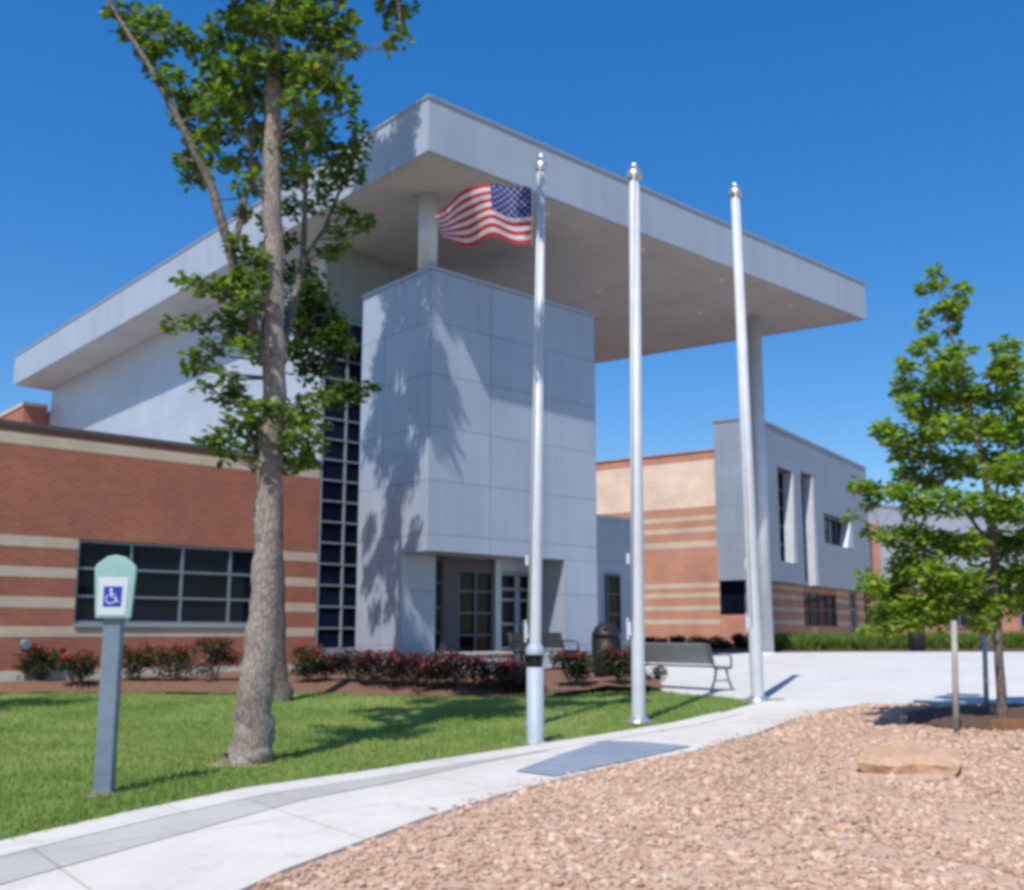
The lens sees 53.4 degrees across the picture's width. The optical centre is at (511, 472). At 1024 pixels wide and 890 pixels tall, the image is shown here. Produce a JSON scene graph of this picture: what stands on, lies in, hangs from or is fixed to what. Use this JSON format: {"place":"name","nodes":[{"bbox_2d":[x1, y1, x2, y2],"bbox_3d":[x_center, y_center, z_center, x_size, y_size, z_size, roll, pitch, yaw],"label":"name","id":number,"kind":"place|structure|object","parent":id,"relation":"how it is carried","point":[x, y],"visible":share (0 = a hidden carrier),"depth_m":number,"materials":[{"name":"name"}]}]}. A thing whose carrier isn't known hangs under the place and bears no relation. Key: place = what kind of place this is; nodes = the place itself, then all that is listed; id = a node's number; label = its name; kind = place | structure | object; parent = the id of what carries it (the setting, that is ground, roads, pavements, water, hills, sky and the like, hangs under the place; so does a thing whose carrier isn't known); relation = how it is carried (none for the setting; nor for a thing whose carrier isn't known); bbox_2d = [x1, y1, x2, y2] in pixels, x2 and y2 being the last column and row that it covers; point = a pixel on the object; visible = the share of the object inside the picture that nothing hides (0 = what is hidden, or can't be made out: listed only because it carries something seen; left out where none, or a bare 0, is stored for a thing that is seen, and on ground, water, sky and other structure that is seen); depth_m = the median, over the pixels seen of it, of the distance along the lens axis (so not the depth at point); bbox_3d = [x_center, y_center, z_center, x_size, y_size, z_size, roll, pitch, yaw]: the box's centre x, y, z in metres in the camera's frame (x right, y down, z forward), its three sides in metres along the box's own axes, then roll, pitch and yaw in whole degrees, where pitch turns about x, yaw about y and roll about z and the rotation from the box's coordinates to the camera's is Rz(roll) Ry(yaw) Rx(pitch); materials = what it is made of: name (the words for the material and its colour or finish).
{"place":"outdoors","nodes":[
{"label":"outdoors","id":0,"kind":"place"},
{"bbox_2d":[0,689,754,840],"bbox_3d":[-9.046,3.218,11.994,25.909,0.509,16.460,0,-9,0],"label":"lawn","id":1,"kind":"structure","parent":0,"point":[18,763],"depth_m":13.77,"materials":[{"name":"green plant"}]},
{"bbox_2d":[81,791,115,797],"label":"bare soil","id":2,"kind":"structure","parent":1,"relation":"on","point":[92,794],"depth_m":8.61,"materials":[{"name":"brown soil"}]},
{"bbox_2d":[93,555,136,794],"bbox_3d":[-3.486,1.796,8.851,0.349,2.144,0.208,1,-9,-8],"label":"parking sign","id":3,"kind":"object","parent":1,"relation":"on","point":[115,579],"visible":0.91,"depth_m":8.85,"materials":[{"name":"plastic"}]},
{"bbox_2d":[206,761,276,766],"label":"bare soil","id":4,"kind":"structure","parent":1,"relation":"on","point":[213,764],"depth_m":10.26,"materials":[{"name":"brown soil"}]},
{"bbox_2d":[99,0,422,766],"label":"oak tree","id":5,"kind":"object","parent":1,"relation":"on","point":[253,737],"visible":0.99,"depth_m":11.24,"materials":[{"name":"green plant"}]},
{"bbox_2d":[202,0,381,701],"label":"oak tree","id":6,"kind":"object","parent":1,"relation":"on","point":[312,314],"visible":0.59,"depth_m":19.11,"materials":[{"name":"green plant"}]},
{"bbox_2d":[522,153,546,726],"bbox_3d":[0.326,-0.517,14.257,0.380,8.411,0.328,0,-9,0],"label":"flagpole","id":7,"kind":"object","parent":1,"relation":"on","point":[535,553],"visible":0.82,"depth_m":14.18,"materials":[{"name":"metal"}]},
{"bbox_2d":[435,184,532,245],"bbox_3d":[-0.443,-3.749,14.759,1.464,0.947,0.388,-2,-9,11],"label":"flag","id":8,"kind":"object","parent":7,"relation":"attached to","point":[473,215],"visible":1,"depth_m":14.78,"materials":[{"name":"multicoloured fabric"}]},
{"bbox_2d":[525,642,546,744],"bbox_3d":[0.270,2.587,11.841,0.270,1.208,0.270,0,-9,0],"label":"bollard light","id":9,"kind":"object","parent":1,"relation":"on","point":[534,651],"visible":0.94,"depth_m":11.77,"materials":[{"name":"metal"}]},
{"bbox_2d":[625,162,651,723],"bbox_3d":[1.720,-0.474,14.352,0.387,8.285,0.368,0,-9,0],"label":"flagpole","id":10,"kind":"object","parent":1,"relation":"on","point":[635,629],"visible":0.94,"depth_m":14.21,"materials":[{"name":"metal"}]},
{"bbox_2d":[739,698,784,701],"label":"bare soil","id":11,"kind":"structure","parent":1,"relation":"on","point":[774,699],"depth_m":16.48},
{"bbox_2d":[0,703,866,889],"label":"path","id":12,"kind":"structure","parent":0,"point":[248,852],"depth_m":7.26,"materials":[{"name":"concrete"}]},
{"bbox_2d":[0,750,545,883],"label":"gutter","id":13,"kind":"object","parent":12,"relation":"on","point":[19,865],"visible":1,"depth_m":7.14,"materials":[{"name":"grey concrete"}]},
{"bbox_2d":[0,712,742,856],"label":"kerb","id":14,"kind":"structure","parent":12,"relation":"on","point":[9,846],"depth_m":8.77,"materials":[{"name":"concrete"}]},
{"bbox_2d":[516,740,688,775],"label":"paved ramp","id":15,"kind":"structure","parent":12,"relation":"on","point":[600,753],"depth_m":10.45,"materials":[{"name":"grey concrete"}]},
{"bbox_2d":[0,639,1023,697],"bbox_3d":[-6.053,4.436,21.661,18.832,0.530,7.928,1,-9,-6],"label":"planting bed","id":16,"kind":"object","parent":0,"point":[555,682],"visible":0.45,"depth_m":20.32,"materials":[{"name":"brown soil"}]},
{"bbox_2d":[13,643,70,680],"bbox_3d":[-9.895,4.008,21.378,0.895,0.871,1.076,-2,-9,11],"label":"rose bush","id":17,"kind":"object","parent":16,"relation":"on","point":[43,663],"visible":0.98,"depth_m":21.23,"materials":[{"name":"green plant"}]},
{"bbox_2d":[51,649,100,685],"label":"rose bush","id":18,"kind":"object","parent":16,"relation":"on","point":[71,663],"visible":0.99,"depth_m":20.57,"materials":[{"name":"green plant"}]},
{"bbox_2d":[121,642,164,680],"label":"rose bush","id":19,"kind":"object","parent":16,"relation":"on","point":[146,657],"visible":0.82,"depth_m":21.37,"materials":[{"name":"green plant"}]},
{"bbox_2d":[148,642,202,679],"bbox_3d":[-7.024,3.999,21.421,1.078,0.872,1.016,0,-9,0],"label":"rose bush","id":20,"kind":"object","parent":16,"relation":"on","point":[176,662],"visible":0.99,"depth_m":21.31,"materials":[{"name":"green plant"}]},
{"bbox_2d":[185,634,243,680],"bbox_3d":[-6.167,3.875,21.126,1.130,1.028,1.086,0,-9,0],"label":"rose bush","id":21,"kind":"object","parent":16,"relation":"on","point":[217,648],"visible":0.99,"depth_m":21.08,"materials":[{"name":"green plant"}]},
{"bbox_2d":[287,642,335,681],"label":"rose bush","id":22,"kind":"object","parent":16,"relation":"on","point":[308,660],"visible":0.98,"depth_m":20.87,"materials":[{"name":"green plant"}]},
{"bbox_2d":[312,652,344,677],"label":"rose bush","id":23,"kind":"object","parent":16,"relation":"on","point":[326,668],"visible":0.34,"depth_m":21.34,"materials":[{"name":"green plant"}]},
{"bbox_2d":[325,647,377,681],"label":"rose bush","id":24,"kind":"object","parent":16,"relation":"on","point":[346,661],"visible":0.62,"depth_m":20.58,"materials":[{"name":"green plant"}]},
{"bbox_2d":[350,644,405,685],"bbox_3d":[-2.624,3.860,20.267,0.982,0.858,1.132,-7,-11,36],"label":"rose bush","id":25,"kind":"object","parent":16,"relation":"on","point":[368,666],"visible":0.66,"depth_m":20.15,"materials":[{"name":"green plant"}]},
{"bbox_2d":[370,648,426,687],"bbox_3d":[-2.164,3.849,19.948,1.309,0.827,1.071,0,-9,0],"label":"rose bush","id":26,"kind":"object","parent":16,"relation":"on","point":[396,662],"visible":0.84,"depth_m":19.80,"materials":[{"name":"green plant"}]},
{"bbox_2d":[403,650,454,688],"bbox_3d":[-1.538,3.834,19.657,1.090,0.802,1.260,0,-9,0],"label":"rose bush","id":27,"kind":"object","parent":16,"relation":"on","point":[428,668],"visible":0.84,"depth_m":19.41,"materials":[{"name":"green plant"}]},
{"bbox_2d":[0,94,866,693],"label":"school building","id":28,"kind":"structure","parent":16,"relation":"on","point":[406,516],"depth_m":25.22,"materials":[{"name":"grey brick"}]},
{"bbox_2d":[73,539,254,626],"bbox_3d":[-7.740,2.654,23.811,4.850,1.899,0.280,8,-12,-41],"label":"window","id":29,"kind":"structure","parent":28,"relation":"in","point":[177,585],"depth_m":23.75,"materials":[{"name":"glass"}]},
{"bbox_2d":[435,558,442,651],"bbox_3d":[-1.783,3.199,24.148,0.280,2.350,0.090,8,-12,-41],"label":"window","id":30,"kind":"structure","parent":28,"relation":"in","point":[439,561],"depth_m":24.19,"materials":[{"name":"black glass"}]},
{"bbox_2d":[458,569,492,651],"bbox_3d":[-0.919,3.438,24.891,1.120,2.110,0.090,8,-12,-41],"label":"window","id":31,"kind":"structure","parent":28,"relation":"in","point":[475,614],"depth_m":24.92,"materials":[{"name":"black glass"}]},
{"bbox_2d":[501,572,517,663],"bbox_3d":[-0.101,3.762,25.531,0.630,2.530,0.166,8,-12,-41],"label":"door","id":32,"kind":"structure","parent":28,"relation":"in","point":[508,579],"depth_m":25.64,"materials":[{"name":"metal"}]},
{"bbox_2d":[517,572,529,667],"bbox_3d":[0.365,3.827,25.941,0.619,2.530,0.166,8,-12,-41],"label":"door","id":33,"kind":"structure","parent":28,"relation":"in","point":[522,578],"depth_m":25.97,"materials":[{"name":"metal"}]},
{"bbox_2d":[605,574,621,633],"bbox_3d":[3.077,3.995,30.922,0.620,1.800,0.090,8,-12,-41],"label":"window","id":34,"kind":"structure","parent":28,"relation":"in","point":[612,581],"depth_m":30.96,"materials":[{"name":"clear glass"}]},
{"bbox_2d":[428,647,480,687],"bbox_3d":[-1.079,3.768,19.538,1.024,0.822,1.194,0,-9,0],"label":"rose bush","id":35,"kind":"object","parent":16,"relation":"on","point":[451,657],"visible":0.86,"depth_m":19.44,"materials":[{"name":"green plant"}]},
{"bbox_2d":[466,653,517,689],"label":"rose bush","id":36,"kind":"object","parent":16,"relation":"on","point":[483,670],"visible":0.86,"depth_m":19.23,"materials":[{"name":"green plant"}]},
{"bbox_2d":[493,660,528,694],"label":"rose bush","id":37,"kind":"object","parent":16,"relation":"on","point":[517,675],"visible":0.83,"depth_m":18.76,"materials":[{"name":"green plant"}]},
{"bbox_2d":[506,632,578,667],"bbox_3d":[0.748,4.167,23.727,1.750,0.879,0.688,8,-12,-41],"label":"bench","id":38,"kind":"object","parent":16,"relation":"on","point":[548,640],"visible":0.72,"depth_m":23.78,"materials":[{"name":"grey metal"}]},
{"bbox_2d":[548,647,599,685],"bbox_3d":[1.160,3.628,18.995,1.011,0.781,0.974,0,-9,0],"label":"rose bush","id":39,"kind":"object","parent":16,"relation":"on","point":[576,669],"visible":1,"depth_m":18.95,"materials":[{"name":"green plant"}]},
{"bbox_2d":[591,623,620,676],"bbox_3d":[1.970,3.702,21.283,0.610,1.111,0.604,0,-9,0],"label":"litter bin","id":40,"kind":"object","parent":16,"relation":"on","point":[604,634],"visible":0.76,"depth_m":21.07,"materials":[{"name":"black metal"}]},
{"bbox_2d":[597,645,647,682],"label":"rose bush","id":41,"kind":"object","parent":16,"relation":"on","point":[618,662],"visible":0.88,"depth_m":19.07,"materials":[{"name":"green plant"}]},
{"bbox_2d":[645,663,667,687],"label":"shrub","id":42,"kind":"object","parent":16,"relation":"on","point":[655,670],"visible":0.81,"depth_m":19.61,"materials":[{"name":"green plant"}]},
{"bbox_2d":[596,417,870,642],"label":"classroom building","id":43,"kind":"structure","parent":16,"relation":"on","point":[694,559],"depth_m":46.69,"materials":[{"name":"brick"}]},
{"bbox_2d":[720,581,747,642],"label":"corner window","id":44,"kind":"structure","parent":43,"relation":"in","point":[733,594],"depth_m":44.29,"materials":[{"name":"black glass"}]},
{"bbox_2d":[777,471,783,560],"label":"window","id":45,"kind":"structure","parent":43,"relation":"in","point":[779,474],"depth_m":47.67,"materials":[{"name":"glass"}]},
{"bbox_2d":[801,476,805,580],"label":"window","id":46,"kind":"structure","parent":43,"relation":"in","point":[801,476],"depth_m":50.15,"materials":[{"name":"glass"}]},
{"bbox_2d":[803,592,836,626],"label":"window","id":47,"kind":"structure","parent":43,"relation":"in","point":[819,609],"depth_m":51.09,"materials":[{"name":"black glass"}]},
{"bbox_2d":[823,516,840,545],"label":"window","id":48,"kind":"structure","parent":43,"relation":"in","point":[832,527],"depth_m":53.74,"materials":[{"name":"glass"}]},
{"bbox_2d":[849,592,856,632],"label":"window","id":49,"kind":"structure","parent":43,"relation":"in","point":[851,594],"depth_m":55.70,"materials":[{"name":"grey glass"}]},
{"bbox_2d":[863,505,1023,638],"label":"building","id":50,"kind":"structure","parent":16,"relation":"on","point":[878,554],"depth_m":62.48,"materials":[{"name":"grey brick"}]},
{"bbox_2d":[945,598,988,627],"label":"window","id":51,"kind":"structure","parent":50,"relation":"in","point":[961,621],"depth_m":62.76,"materials":[{"name":"glass"}]},
{"bbox_2d":[1019,608,1023,627],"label":"window","id":52,"kind":"structure","parent":50,"relation":"in","point":[1021,617],"depth_m":65.29,"materials":[{"name":"glass"}]},
{"bbox_2d":[0,0,1023,512],"label":"sky","id":53,"kind":"structure","parent":0,"point":[877,143],"materials":[{"name":"blue"}]},
{"bbox_2d":[252,702,1023,889],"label":"gravel bed","id":54,"kind":"object","parent":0,"point":[781,836],"visible":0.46,"depth_m":6.80,"materials":[{"name":"beige gravel"}]},
{"bbox_2d":[855,739,961,775],"bbox_3d":[3.696,2.679,9.467,0.915,0.332,0.912,-4,-10,22],"label":"flat boulder","id":55,"kind":"object","parent":54,"relation":"on","point":[903,756],"visible":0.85,"depth_m":9.20,"materials":[{"name":"stone"}]},
{"bbox_2d":[951,621,959,732],"bbox_3d":[5.081,2.399,11.668,0.132,1.392,0.068,0,-9,0],"label":"tree stake","id":56,"kind":"object","parent":54,"relation":"on","point":[955,687],"visible":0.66,"depth_m":11.65,"materials":[{"name":"brown wood"}]},
{"bbox_2d":[907,703,1023,730],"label":"mulch ring","id":57,"kind":"object","parent":54,"relation":"on","point":[976,716],"visible":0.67,"depth_m":12.68,"materials":[{"name":"brown wood"}]},
{"bbox_2d":[839,262,1023,716],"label":"young tree","id":58,"kind":"object","parent":57,"relation":"on","point":[900,612],"visible":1,"depth_m":12.61,"materials":[{"name":"green plant"}]},
{"bbox_2d":[982,634,988,704],"bbox_3d":[6.671,2.756,14.345,0.123,1.325,0.068,0,-9,0],"label":"tree stake","id":59,"kind":"object","parent":57,"relation":"on","point":[985,671],"visible":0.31,"depth_m":14.32,"materials":[{"name":"wood"}]},
{"bbox_2d":[990,719,1023,730],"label":"garden edging","id":60,"kind":"object","parent":54,"relation":"on","point":[1007,724],"visible":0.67,"depth_m":11.75,"materials":[{"name":"wood"}]},
{"bbox_2d":[645,652,1023,704],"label":"plaza","id":61,"kind":"structure","parent":0,"point":[858,677],"depth_m":20.96,"materials":[{"name":"concrete"}]},
{"bbox_2d":[622,642,733,692],"bbox_3d":[3.122,3.675,19.320,0.688,0.879,2.302,7,-11,-36],"label":"bench","id":62,"kind":"object","parent":61,"relation":"on","point":[668,652],"visible":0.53,"depth_m":18.83,"materials":[{"name":"grey metal"}]},
{"bbox_2d":[728,182,770,700],"bbox_3d":[3.980,-0.567,17.151,0.420,9.165,0.420,0,-9,0],"label":"flagpole","id":63,"kind":"object","parent":61,"relation":"on","point":[753,624],"visible":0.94,"depth_m":16.98,"materials":[{"name":"metal"}]},
{"bbox_2d":[711,640,1023,652],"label":"bed","id":64,"kind":"object","parent":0,"point":[990,645],"visible":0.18,"depth_m":33.16,"materials":[{"name":"brown soil"}]},
{"bbox_2d":[645,636,667,649],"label":"hedge shrub","id":65,"kind":"object","parent":64,"relation":"on","point":[652,640],"visible":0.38,"depth_m":37.34,"materials":[{"name":"green plant"}]},
{"bbox_2d":[660,634,681,646],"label":"hedge shrub","id":66,"kind":"object","parent":64,"relation":"on","point":[673,639],"visible":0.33,"depth_m":37.27,"materials":[{"name":"green plant"}]},
{"bbox_2d":[672,634,698,646],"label":"hedge shrub","id":67,"kind":"object","parent":64,"relation":"on","point":[683,639],"visible":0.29,"depth_m":37.34,"materials":[{"name":"green plant"}]},
{"bbox_2d":[687,635,715,648],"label":"hedge shrub","id":68,"kind":"object","parent":64,"relation":"on","point":[700,639],"visible":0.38,"depth_m":37.46,"materials":[{"name":"green plant"}]},
{"bbox_2d":[710,635,731,648],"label":"hedge shrub","id":69,"kind":"object","parent":64,"relation":"on","point":[718,642],"visible":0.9,"depth_m":37.30,"materials":[{"name":"green plant"}]},
{"bbox_2d":[721,632,745,648],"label":"hedge shrub","id":70,"kind":"object","parent":64,"relation":"on","point":[738,639],"visible":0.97,"depth_m":37.31,"materials":[{"name":"green plant"}]},
{"bbox_2d":[736,633,748,647],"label":"hedge shrub","id":71,"kind":"object","parent":64,"relation":"on","point":[746,642],"visible":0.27,"depth_m":37.37,"materials":[{"name":"green plant"}]},
{"bbox_2d":[773,632,798,649],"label":"grass clump","id":72,"kind":"object","parent":64,"relation":"on","point":[782,642],"visible":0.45,"depth_m":34.96,"materials":[{"name":"green plant"}]},
{"bbox_2d":[787,631,837,649],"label":"grass clump","id":73,"kind":"object","parent":64,"relation":"on","point":[806,641],"visible":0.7,"depth_m":34.32,"materials":[{"name":"green plant"}]},
{"bbox_2d":[801,631,852,639],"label":"grass clump","id":74,"kind":"object","parent":64,"relation":"on","point":[818,633],"visible":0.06,"depth_m":35.02,"materials":[{"name":"green plant"}]},
{"bbox_2d":[818,631,857,649],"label":"grass clump","id":75,"kind":"object","parent":64,"relation":"on","point":[834,642],"visible":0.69,"depth_m":33.73,"materials":[{"name":"green plant"}]},
{"bbox_2d":[849,632,900,649],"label":"grass clump","id":76,"kind":"object","parent":64,"relation":"on","point":[872,643],"visible":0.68,"depth_m":33.13,"materials":[{"name":"green plant"}]},
{"bbox_2d":[880,631,909,648],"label":"grass clump","id":77,"kind":"object","parent":64,"relation":"on","point":[901,643],"visible":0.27,"depth_m":33.35,"materials":[{"name":"green plant"}]},
{"bbox_2d":[907,628,925,650],"bbox_3d":[12.750,5.123,32.094,0.520,0.960,0.509,0,-9,0],"label":"litter bin","id":78,"kind":"object","parent":64,"relation":"on","point":[917,642],"visible":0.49,"depth_m":31.87,"materials":[{"name":"black metal"}]},
{"bbox_2d":[925,630,950,648],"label":"grass clump","id":79,"kind":"object","parent":64,"relation":"on","point":[934,640],"visible":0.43,"depth_m":32.76,"materials":[{"name":"green plant"}]},
{"bbox_2d":[943,630,981,648],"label":"grass clump","id":80,"kind":"object","parent":64,"relation":"on","point":[968,640],"visible":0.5,"depth_m":32.38,"materials":[{"name":"green plant"}]},
{"bbox_2d":[990,629,1023,647],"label":"grass clump","id":81,"kind":"object","parent":64,"relation":"on","point":[1013,639],"visible":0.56,"depth_m":32.40,"materials":[{"name":"green plant"}]}
]}

